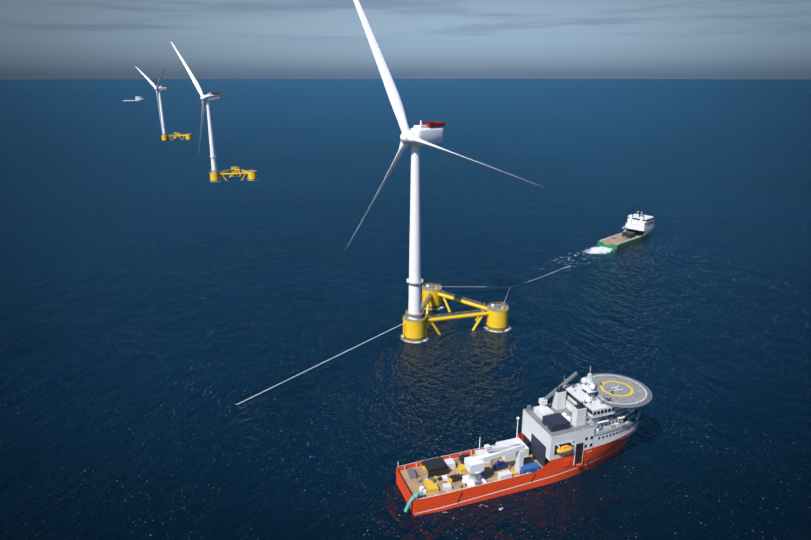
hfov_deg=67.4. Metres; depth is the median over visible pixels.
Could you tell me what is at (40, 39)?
sky
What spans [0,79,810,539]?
sea
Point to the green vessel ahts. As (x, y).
(639, 223)
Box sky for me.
[0,0,810,79]
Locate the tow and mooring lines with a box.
[236,245,606,404]
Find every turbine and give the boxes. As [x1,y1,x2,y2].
[136,67,191,140]
[171,42,256,181]
[345,0,543,341]
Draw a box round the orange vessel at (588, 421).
[396,367,651,515]
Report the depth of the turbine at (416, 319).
293.61 m
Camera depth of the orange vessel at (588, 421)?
199.93 m
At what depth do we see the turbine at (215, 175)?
751.30 m
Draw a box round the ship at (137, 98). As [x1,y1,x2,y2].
[123,96,144,100]
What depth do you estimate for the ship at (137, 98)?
3053.25 m
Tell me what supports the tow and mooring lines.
on the sea
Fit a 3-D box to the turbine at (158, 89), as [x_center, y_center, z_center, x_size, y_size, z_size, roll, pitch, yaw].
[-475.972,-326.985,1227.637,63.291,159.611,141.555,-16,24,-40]
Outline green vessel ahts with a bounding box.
[598,209,654,249]

